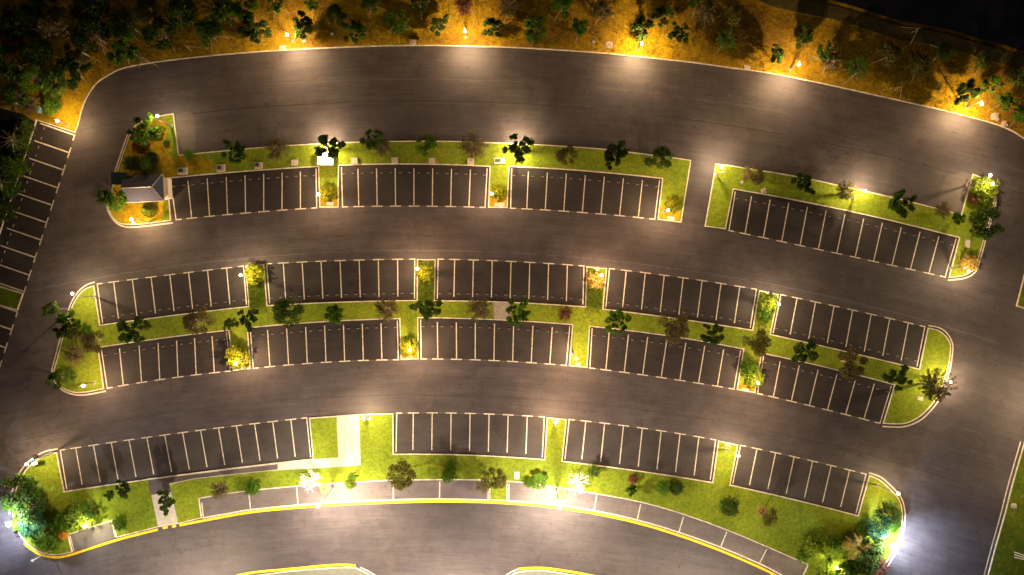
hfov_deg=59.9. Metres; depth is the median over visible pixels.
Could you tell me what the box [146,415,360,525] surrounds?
path
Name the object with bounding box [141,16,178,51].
round tree
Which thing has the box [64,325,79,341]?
thin leaved tree
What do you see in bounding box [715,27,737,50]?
thin leaved tree
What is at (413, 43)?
concrete cover
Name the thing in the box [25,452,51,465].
lamp post
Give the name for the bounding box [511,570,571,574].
paved island
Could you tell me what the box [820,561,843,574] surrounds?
bush
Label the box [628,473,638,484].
bush
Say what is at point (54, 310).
clumpy tree
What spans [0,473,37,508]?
round tree
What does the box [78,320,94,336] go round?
bush
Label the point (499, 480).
round tree
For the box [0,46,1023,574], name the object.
road
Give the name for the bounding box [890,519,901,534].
round tree
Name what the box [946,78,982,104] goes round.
clumpy tree
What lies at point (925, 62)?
round tree
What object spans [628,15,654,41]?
clumpy tree
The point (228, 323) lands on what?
clumpy tree
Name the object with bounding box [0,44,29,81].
round tree
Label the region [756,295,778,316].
bush
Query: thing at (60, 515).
bush
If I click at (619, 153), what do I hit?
clumpy tree
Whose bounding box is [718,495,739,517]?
bush
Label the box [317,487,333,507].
street lamp
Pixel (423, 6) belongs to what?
round tree
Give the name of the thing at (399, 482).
round tree
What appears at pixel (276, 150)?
thin leaved tree
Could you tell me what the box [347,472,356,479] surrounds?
clumpy tree
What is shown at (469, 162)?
concrete cover
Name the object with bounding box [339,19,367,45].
clumpy tree
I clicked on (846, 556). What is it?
bush
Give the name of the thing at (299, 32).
clumpy tree
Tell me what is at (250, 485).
bush
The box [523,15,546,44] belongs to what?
clumpy tree
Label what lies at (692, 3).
round tree
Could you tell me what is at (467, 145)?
thin leaved tree
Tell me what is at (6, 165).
round tree
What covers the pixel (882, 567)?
thin leaved tree
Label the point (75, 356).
thin leaved tree
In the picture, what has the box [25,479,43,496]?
round tree
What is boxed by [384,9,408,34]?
round tree
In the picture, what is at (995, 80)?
clumpy tree
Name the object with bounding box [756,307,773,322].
bush
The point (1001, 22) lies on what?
dark water
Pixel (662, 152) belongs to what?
round tree
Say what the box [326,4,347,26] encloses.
round tree
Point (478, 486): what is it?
thin leaved tree
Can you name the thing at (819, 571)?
bush
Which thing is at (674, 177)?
lawn strip
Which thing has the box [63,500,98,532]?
bush
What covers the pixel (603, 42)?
grass tufts
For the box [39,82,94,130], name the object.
dry soil
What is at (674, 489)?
bush
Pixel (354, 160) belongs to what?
concrete cover
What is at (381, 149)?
thin leaved tree
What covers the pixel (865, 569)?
round tree
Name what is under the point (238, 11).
clumpy tree
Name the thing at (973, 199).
bush
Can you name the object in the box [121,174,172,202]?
service hut
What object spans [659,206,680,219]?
dry soil
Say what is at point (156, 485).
path asphalt
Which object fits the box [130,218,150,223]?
lamp post
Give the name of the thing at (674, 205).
bush
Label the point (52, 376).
clumpy tree
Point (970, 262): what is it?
bush
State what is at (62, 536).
bush
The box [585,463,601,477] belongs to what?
thin leaved tree
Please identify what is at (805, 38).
clumpy tree
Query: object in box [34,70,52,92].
bush
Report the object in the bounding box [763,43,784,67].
clumpy tree
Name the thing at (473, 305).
thin leaved tree
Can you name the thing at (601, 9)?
thin leaved tree
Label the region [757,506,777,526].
round tree
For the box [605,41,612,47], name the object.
concrete cover
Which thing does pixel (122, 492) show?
clumpy tree
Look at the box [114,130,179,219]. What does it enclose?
grass tufts
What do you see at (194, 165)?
dry soil
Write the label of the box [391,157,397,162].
concrete cover
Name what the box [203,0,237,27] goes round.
thin leaved tree
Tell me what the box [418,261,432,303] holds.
grass strip
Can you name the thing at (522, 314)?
clumpy tree
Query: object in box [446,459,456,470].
bush
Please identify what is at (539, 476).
clumpy tree
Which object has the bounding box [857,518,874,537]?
round tree
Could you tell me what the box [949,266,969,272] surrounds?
lamp post
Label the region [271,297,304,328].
round tree
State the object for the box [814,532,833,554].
bush
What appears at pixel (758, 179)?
round tree
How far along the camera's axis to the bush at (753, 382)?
118.72 m
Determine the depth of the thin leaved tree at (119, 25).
116.55 m
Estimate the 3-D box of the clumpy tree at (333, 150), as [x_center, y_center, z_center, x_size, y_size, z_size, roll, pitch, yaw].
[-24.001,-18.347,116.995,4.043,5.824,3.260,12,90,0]
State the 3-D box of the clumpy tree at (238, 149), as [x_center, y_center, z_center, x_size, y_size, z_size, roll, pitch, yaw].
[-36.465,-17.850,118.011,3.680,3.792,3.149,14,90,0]
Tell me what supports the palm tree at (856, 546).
on the lawn at (701, 499)
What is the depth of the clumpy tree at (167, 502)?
117.56 m
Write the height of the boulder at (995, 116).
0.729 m
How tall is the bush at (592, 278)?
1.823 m
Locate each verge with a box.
[0,286,23,310]
[988,443,1023,574]
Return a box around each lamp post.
[6,509,39,526]
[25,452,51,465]
[71,292,95,297]
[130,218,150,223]
[874,535,895,548]
[876,483,899,494]
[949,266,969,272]
[966,174,993,186]
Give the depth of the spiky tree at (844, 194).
116.89 m
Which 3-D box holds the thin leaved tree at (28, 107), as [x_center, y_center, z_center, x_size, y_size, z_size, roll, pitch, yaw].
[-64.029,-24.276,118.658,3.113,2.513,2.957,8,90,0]
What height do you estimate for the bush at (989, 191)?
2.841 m
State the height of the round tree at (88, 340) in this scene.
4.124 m
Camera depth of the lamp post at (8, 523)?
113.73 m
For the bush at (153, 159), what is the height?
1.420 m
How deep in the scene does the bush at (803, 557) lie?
119.00 m
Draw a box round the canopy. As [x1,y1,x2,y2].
[111,172,131,185]
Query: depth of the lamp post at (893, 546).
114.92 m
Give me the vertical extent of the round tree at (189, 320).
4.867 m
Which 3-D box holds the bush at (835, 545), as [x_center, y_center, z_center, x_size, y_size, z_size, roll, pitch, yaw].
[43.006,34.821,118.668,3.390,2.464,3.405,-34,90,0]
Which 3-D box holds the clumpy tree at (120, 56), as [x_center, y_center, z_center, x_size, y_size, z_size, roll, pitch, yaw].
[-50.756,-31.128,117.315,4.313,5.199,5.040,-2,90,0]
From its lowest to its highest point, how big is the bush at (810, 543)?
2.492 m
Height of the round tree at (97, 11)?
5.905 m
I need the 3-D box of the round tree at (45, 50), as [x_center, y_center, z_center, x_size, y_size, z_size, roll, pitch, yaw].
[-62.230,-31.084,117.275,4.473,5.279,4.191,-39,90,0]
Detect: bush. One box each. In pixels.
[0,174,22,200]
[0,197,16,223]
[3,153,31,179]
[5,133,35,156]
[14,117,36,136]
[28,492,49,511]
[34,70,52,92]
[38,514,50,527]
[41,95,61,115]
[43,107,53,116]
[43,534,63,552]
[46,518,61,532]
[52,507,72,532]
[58,531,67,540]
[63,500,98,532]
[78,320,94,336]
[110,514,127,531]
[122,155,138,170]
[131,135,151,154]
[145,151,159,164]
[150,123,164,137]
[162,139,169,146]
[182,149,194,160]
[224,343,251,368]
[243,479,261,495]
[244,263,266,284]
[319,183,336,200]
[344,479,354,488]
[398,337,417,357]
[414,264,434,282]
[440,467,457,483]
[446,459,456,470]
[490,184,505,200]
[523,477,533,487]
[585,270,604,288]
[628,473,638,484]
[643,156,652,167]
[654,478,671,495]
[665,196,680,213]
[669,478,684,495]
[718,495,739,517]
[738,358,758,378]
[743,367,764,387]
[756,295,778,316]
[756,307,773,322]
[795,534,821,559]
[795,549,812,562]
[809,528,821,537]
[812,566,827,574]
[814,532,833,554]
[814,544,842,569]
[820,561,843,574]
[822,533,844,556]
[837,545,852,562]
[842,530,858,544]
[956,252,979,273]
[967,192,982,205]
[969,175,999,203]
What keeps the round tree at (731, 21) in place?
on the hillside
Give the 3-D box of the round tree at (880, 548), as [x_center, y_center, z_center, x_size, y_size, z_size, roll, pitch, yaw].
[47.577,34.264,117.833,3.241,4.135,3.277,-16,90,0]
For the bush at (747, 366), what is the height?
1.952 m
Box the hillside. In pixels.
[0,0,1023,307]
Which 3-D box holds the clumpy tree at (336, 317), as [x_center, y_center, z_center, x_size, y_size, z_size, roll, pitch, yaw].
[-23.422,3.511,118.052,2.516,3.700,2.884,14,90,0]
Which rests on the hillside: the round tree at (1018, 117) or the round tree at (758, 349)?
the round tree at (1018, 117)
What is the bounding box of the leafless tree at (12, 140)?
[3,128,18,151]
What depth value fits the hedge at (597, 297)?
119.30 m
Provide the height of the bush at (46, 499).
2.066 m
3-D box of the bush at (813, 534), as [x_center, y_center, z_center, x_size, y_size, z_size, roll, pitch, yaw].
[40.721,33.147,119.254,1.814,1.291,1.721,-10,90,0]
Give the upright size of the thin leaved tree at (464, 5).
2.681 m
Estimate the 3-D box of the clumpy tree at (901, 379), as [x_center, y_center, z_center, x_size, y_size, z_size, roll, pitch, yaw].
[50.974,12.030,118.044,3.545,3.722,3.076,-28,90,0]
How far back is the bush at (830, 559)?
117.18 m
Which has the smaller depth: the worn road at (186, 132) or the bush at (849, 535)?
the bush at (849, 535)
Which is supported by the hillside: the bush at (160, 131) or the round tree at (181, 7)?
the round tree at (181, 7)
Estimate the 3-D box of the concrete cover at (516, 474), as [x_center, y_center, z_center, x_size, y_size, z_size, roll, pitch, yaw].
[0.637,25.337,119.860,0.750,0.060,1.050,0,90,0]
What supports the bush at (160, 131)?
on the dry soil at (194, 165)
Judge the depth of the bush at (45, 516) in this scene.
119.26 m
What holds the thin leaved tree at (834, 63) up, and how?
on the hillside
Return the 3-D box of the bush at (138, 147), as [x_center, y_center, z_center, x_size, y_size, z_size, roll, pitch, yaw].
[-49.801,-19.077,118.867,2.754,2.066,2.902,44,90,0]
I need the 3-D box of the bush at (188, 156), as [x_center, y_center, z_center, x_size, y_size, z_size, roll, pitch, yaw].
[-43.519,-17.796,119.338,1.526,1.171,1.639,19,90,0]
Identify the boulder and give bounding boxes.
[990,113,999,120]
[1001,120,1007,126]
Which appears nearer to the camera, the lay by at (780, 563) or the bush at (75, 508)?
the bush at (75, 508)
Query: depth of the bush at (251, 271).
118.62 m
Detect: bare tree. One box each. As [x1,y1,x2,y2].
[300,470,321,492]
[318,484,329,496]
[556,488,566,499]
[568,473,588,493]
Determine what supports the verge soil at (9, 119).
on the hillside
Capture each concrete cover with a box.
[177,167,187,174]
[216,164,225,171]
[254,162,262,168]
[279,45,285,49]
[291,160,297,165]
[326,202,333,205]
[351,158,357,163]
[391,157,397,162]
[409,40,415,44]
[429,158,434,162]
[467,158,473,164]
[494,157,504,163]
[494,203,503,206]
[514,471,519,478]
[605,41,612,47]
[667,216,674,220]
[744,65,750,70]
[965,240,970,247]
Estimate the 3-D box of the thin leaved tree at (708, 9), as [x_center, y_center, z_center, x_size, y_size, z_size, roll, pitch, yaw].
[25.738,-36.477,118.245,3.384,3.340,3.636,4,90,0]
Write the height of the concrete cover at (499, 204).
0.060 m
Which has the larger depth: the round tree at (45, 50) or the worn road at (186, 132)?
the worn road at (186, 132)
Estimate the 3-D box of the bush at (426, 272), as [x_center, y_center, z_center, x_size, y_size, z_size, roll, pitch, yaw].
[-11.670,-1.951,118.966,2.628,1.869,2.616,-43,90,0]
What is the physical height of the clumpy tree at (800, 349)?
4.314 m
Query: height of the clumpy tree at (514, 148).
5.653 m
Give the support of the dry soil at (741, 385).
on the lawn strip at (905, 405)
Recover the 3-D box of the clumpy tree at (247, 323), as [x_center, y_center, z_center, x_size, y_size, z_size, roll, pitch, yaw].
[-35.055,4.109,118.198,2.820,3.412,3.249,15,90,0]
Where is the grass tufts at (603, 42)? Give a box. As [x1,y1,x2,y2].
[40,0,1023,129]
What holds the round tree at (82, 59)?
on the hillside
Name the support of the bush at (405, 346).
on the lawn strip at (905, 405)
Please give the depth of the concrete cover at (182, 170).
119.54 m
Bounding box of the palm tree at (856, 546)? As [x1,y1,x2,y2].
[839,532,872,560]
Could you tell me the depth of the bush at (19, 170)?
118.58 m
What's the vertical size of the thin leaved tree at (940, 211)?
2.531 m
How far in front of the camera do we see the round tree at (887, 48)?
116.64 m
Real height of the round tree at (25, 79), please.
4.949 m
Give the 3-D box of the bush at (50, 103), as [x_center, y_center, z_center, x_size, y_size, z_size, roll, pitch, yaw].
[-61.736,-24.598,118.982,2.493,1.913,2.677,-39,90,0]
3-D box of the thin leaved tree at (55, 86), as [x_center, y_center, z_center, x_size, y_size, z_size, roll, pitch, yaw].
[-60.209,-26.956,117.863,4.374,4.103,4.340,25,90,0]
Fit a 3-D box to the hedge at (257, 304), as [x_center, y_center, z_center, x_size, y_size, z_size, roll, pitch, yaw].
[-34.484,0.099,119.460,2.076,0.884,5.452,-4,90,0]
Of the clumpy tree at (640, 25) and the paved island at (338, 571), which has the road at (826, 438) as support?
the paved island at (338, 571)
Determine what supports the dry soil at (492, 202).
on the lawn strip at (674, 177)
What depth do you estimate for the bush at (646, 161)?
119.03 m
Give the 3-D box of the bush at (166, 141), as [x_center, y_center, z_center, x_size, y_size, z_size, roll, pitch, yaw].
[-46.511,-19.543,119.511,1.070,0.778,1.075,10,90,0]
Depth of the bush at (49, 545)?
119.02 m
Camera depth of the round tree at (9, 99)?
116.72 m
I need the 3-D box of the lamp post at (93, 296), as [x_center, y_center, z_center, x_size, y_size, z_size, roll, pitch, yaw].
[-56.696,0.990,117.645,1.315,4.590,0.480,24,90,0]
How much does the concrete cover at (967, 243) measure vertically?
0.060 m
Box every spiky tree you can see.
[835,180,858,202]
[917,368,958,401]
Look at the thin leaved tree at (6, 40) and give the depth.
116.70 m
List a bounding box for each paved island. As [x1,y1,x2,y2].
[259,567,369,574]
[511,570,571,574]
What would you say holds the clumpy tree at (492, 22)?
on the hillside
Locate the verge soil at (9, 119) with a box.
[0,108,34,227]
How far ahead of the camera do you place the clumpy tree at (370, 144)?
117.15 m
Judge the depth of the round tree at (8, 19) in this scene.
115.13 m
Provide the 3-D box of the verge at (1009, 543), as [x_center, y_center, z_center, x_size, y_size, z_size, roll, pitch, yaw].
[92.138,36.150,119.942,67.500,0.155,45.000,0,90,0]
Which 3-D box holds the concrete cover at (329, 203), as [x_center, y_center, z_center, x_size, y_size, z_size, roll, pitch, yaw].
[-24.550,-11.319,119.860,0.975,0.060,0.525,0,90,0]
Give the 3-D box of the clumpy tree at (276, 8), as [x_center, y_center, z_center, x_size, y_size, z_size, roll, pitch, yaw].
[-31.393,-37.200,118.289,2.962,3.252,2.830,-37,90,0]
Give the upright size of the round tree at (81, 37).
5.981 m
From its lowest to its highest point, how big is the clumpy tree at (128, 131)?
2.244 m
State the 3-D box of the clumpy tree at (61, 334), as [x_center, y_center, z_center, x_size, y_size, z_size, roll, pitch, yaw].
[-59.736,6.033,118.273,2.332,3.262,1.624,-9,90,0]
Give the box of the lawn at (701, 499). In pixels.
[12,413,902,574]
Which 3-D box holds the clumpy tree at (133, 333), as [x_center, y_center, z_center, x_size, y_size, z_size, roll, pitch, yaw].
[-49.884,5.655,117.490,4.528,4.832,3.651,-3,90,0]
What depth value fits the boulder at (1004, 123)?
119.65 m
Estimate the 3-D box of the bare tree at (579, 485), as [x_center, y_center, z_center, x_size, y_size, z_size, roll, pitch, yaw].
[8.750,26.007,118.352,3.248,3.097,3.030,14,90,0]
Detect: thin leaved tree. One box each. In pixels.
[0,13,24,47]
[20,96,40,115]
[39,67,75,100]
[61,341,85,366]
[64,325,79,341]
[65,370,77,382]
[104,4,140,39]
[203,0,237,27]
[208,480,230,500]
[264,134,291,162]
[372,296,400,324]
[374,136,393,156]
[455,0,475,15]
[458,131,488,160]
[465,296,493,321]
[475,480,487,493]
[497,0,519,21]
[557,304,573,321]
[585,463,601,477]
[588,0,614,23]
[693,0,717,28]
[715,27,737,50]
[819,50,844,77]
[838,53,870,79]
[839,555,862,574]
[870,556,891,574]
[929,38,953,61]
[933,200,952,218]
[970,50,991,74]
[1001,66,1023,90]
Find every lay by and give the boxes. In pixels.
[69,521,115,551]
[200,480,487,516]
[507,482,806,574]
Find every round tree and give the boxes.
[0,3,39,41]
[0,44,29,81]
[0,155,14,176]
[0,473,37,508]
[1,492,23,512]
[3,82,29,106]
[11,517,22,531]
[13,491,45,524]
[16,62,49,94]
[17,30,60,66]
[18,509,46,538]
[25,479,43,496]
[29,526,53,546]
[37,4,75,42]
[63,39,98,62]
[67,0,113,25]
[71,16,110,53]
[78,330,103,352]
[83,500,99,519]
[104,189,127,211]
[134,0,166,24]
[135,156,156,174]
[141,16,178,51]
[162,0,197,28]
[181,306,216,334]
[193,16,228,48]
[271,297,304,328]
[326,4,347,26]
[360,0,383,16]
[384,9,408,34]
[386,458,416,490]
[410,0,429,18]
[414,134,436,156]
[480,467,507,489]
[550,0,572,20]
[555,144,577,164]
[651,146,673,168]
[657,313,689,344]
[688,0,704,17]
[723,5,741,30]
[741,328,771,356]
[742,164,765,184]
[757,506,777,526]
[835,561,853,574]
[837,346,867,381]
[853,547,880,574]
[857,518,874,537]
[860,535,885,557]
[864,509,890,539]
[869,42,903,68]
[875,500,901,526]
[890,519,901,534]
[908,53,931,79]
[968,204,1004,239]
[1008,105,1023,127]
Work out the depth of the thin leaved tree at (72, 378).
118.64 m
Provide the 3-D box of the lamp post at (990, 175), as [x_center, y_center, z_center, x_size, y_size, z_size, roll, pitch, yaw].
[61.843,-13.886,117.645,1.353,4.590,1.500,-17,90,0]
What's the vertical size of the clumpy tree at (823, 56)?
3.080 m
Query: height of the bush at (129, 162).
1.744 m
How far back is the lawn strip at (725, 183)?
119.89 m
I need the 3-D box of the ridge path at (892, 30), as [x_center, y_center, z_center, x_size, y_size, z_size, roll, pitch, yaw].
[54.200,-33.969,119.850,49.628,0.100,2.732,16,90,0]
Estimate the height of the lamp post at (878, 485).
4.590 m
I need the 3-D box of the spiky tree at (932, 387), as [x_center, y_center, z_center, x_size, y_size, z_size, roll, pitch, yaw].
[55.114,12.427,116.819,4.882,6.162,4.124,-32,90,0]
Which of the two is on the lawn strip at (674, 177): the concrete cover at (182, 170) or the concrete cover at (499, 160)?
the concrete cover at (499, 160)
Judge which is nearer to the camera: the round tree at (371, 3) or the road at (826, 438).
the round tree at (371, 3)
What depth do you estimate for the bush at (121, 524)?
119.03 m
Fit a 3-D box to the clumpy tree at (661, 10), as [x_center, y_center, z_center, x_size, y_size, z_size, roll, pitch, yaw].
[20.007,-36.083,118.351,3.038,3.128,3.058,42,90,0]
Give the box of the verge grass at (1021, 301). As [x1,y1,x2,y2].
[1018,284,1023,306]
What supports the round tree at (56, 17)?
on the hillside
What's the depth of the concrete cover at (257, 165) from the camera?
119.59 m
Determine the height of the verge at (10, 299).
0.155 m
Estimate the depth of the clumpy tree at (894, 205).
116.78 m
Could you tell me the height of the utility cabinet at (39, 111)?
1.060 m
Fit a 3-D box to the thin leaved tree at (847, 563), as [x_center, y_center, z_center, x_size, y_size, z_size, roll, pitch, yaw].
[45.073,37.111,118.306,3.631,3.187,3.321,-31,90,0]
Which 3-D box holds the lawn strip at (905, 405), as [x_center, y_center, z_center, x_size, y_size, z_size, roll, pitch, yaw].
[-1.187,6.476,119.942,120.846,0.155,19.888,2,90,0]
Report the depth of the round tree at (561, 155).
117.08 m
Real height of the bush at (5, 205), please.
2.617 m
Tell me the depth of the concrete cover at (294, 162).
119.64 m
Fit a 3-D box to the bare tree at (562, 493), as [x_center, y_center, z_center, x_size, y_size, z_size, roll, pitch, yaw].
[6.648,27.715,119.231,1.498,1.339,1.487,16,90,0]
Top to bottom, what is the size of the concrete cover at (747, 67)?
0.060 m
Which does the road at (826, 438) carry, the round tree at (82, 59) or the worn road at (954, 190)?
the worn road at (954, 190)
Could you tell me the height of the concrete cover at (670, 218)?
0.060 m
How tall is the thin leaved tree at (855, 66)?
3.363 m
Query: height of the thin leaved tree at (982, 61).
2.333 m
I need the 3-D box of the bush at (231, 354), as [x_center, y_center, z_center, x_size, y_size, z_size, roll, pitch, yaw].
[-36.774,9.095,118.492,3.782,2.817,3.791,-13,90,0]
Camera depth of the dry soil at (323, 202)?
119.88 m
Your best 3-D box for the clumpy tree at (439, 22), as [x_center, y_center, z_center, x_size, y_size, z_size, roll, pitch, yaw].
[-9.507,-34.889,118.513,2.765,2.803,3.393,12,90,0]
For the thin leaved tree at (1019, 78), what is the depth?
117.74 m
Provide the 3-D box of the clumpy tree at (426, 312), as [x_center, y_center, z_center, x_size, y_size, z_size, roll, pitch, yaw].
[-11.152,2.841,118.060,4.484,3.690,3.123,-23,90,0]
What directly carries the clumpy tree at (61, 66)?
on the hillside
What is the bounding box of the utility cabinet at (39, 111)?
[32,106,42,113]
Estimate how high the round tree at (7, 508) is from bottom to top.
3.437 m
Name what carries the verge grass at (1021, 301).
on the hillside
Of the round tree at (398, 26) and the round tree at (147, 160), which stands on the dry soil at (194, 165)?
the round tree at (147, 160)
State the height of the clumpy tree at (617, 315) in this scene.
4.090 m
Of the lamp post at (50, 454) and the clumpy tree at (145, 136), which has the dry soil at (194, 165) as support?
the clumpy tree at (145, 136)
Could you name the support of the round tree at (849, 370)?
on the lawn strip at (905, 405)
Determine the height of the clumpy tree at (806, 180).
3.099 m
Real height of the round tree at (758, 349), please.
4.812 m
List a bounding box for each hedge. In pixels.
[0,128,27,200]
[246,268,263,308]
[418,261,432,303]
[586,288,602,308]
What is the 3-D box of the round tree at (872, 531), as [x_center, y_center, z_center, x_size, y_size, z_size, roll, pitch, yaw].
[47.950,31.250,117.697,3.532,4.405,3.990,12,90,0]
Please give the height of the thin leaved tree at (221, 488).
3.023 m
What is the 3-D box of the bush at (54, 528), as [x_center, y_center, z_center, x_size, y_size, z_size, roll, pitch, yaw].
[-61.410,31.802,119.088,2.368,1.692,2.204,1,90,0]
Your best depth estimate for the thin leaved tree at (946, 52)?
117.91 m
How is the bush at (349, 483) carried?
on the lawn at (701, 499)
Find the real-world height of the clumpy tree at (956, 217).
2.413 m
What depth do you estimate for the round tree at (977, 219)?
115.62 m
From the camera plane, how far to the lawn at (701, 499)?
119.89 m
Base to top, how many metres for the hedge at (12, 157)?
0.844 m
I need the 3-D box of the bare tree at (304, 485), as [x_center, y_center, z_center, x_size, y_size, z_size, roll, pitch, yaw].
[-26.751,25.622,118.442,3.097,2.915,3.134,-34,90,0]
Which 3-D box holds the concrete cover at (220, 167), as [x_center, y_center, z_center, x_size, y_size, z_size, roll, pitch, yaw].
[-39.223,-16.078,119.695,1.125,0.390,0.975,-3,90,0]
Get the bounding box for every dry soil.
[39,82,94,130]
[111,119,214,221]
[321,198,336,205]
[402,347,416,357]
[489,194,505,205]
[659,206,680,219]
[739,383,754,390]
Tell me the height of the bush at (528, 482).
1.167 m
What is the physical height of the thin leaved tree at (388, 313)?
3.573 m
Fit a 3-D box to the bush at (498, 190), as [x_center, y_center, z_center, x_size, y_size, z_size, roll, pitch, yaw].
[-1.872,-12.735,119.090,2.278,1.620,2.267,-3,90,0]
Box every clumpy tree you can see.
[40,301,71,316]
[45,368,69,390]
[52,50,92,90]
[52,327,66,338]
[54,309,80,336]
[95,186,113,204]
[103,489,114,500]
[106,28,146,67]
[115,480,130,498]
[116,317,152,343]
[126,126,138,140]
[132,112,158,145]
[156,490,175,516]
[221,139,247,163]
[223,318,235,330]
[224,0,258,21]
[234,308,258,332]
[237,12,272,46]
[267,0,291,20]
[293,10,318,43]
[304,0,324,19]
[314,134,345,158]
[324,303,343,324]
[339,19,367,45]
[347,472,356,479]
[359,128,383,150]
[409,298,442,321]
[430,13,449,36]
[482,17,504,37]
[502,133,534,163]
[506,298,530,327]
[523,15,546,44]
[531,472,548,489]
[570,17,588,42]
[604,139,629,169]
[604,308,631,334]
[625,484,637,496]
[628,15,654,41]
[649,5,673,27]
[663,21,688,45]
[700,323,724,344]
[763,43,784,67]
[788,23,812,50]
[791,172,815,194]
[791,338,818,362]
[808,40,836,62]
[881,364,912,390]
[888,188,917,217]
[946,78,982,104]
[951,212,965,225]
[980,74,1003,97]
[988,91,1018,111]
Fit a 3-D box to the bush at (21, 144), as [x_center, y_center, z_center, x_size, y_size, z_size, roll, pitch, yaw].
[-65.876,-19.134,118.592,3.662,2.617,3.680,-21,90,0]
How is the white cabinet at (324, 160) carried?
on the lawn strip at (674, 177)
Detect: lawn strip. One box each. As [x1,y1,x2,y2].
[53,259,950,423]
[108,113,690,224]
[705,164,994,277]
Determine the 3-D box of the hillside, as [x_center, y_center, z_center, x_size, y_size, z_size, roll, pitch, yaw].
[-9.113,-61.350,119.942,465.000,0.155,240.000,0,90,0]
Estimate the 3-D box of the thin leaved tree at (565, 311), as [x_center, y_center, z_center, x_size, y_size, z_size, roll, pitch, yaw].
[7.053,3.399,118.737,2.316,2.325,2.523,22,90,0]
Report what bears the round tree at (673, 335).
on the lawn strip at (905, 405)
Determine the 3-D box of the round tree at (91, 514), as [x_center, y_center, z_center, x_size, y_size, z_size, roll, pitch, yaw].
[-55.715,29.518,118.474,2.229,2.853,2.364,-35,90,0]
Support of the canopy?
on the dry soil at (194, 165)
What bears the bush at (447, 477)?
on the lawn at (701, 499)
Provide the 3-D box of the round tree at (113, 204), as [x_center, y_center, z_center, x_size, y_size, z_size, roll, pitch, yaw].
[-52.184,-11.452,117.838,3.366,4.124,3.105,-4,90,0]
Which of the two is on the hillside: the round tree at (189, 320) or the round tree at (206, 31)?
the round tree at (206, 31)
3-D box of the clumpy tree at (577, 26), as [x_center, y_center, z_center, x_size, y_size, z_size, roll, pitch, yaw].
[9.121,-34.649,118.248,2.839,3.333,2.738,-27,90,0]
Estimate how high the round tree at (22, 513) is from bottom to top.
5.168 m
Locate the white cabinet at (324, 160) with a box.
[317,152,333,165]
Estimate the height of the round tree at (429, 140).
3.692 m
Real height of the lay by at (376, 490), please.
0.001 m
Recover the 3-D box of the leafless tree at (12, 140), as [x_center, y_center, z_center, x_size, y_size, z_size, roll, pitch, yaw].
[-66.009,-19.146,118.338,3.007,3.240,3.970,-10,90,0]
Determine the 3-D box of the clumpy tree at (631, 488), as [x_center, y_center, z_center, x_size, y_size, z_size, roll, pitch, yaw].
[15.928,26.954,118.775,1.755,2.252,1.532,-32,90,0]
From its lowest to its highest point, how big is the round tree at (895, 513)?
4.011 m
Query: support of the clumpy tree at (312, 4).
on the hillside
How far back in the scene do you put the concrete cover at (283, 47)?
119.83 m
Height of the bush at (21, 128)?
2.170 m
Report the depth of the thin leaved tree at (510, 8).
117.92 m
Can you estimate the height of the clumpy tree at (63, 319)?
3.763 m
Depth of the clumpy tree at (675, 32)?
117.47 m
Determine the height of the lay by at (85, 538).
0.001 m
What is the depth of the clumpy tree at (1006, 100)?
117.08 m
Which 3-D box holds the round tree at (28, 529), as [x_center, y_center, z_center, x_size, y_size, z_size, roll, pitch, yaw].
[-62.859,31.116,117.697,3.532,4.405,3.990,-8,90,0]
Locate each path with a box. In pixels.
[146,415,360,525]
[493,302,510,319]
[759,0,1023,69]
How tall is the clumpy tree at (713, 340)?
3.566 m
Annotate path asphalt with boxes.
[148,464,277,494]
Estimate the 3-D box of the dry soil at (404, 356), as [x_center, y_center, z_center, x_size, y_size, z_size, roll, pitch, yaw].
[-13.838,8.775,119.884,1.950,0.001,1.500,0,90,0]
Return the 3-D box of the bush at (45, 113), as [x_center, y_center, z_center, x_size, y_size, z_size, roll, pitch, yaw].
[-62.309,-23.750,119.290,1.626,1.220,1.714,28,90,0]
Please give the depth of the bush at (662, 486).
119.00 m
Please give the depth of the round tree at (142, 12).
116.67 m
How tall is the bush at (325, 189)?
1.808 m
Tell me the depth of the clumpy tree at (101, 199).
115.74 m
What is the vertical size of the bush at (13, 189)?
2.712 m
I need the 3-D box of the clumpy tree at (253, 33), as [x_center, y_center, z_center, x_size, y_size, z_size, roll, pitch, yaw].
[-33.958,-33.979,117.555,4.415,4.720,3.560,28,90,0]
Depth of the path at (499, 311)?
119.88 m
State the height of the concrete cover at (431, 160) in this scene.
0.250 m
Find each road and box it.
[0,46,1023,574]
[176,112,195,154]
[939,172,970,212]
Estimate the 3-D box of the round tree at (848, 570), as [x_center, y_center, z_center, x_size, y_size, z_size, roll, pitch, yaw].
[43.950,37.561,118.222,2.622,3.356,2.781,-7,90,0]
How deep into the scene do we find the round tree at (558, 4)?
116.74 m
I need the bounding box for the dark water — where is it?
[833,0,1023,50]

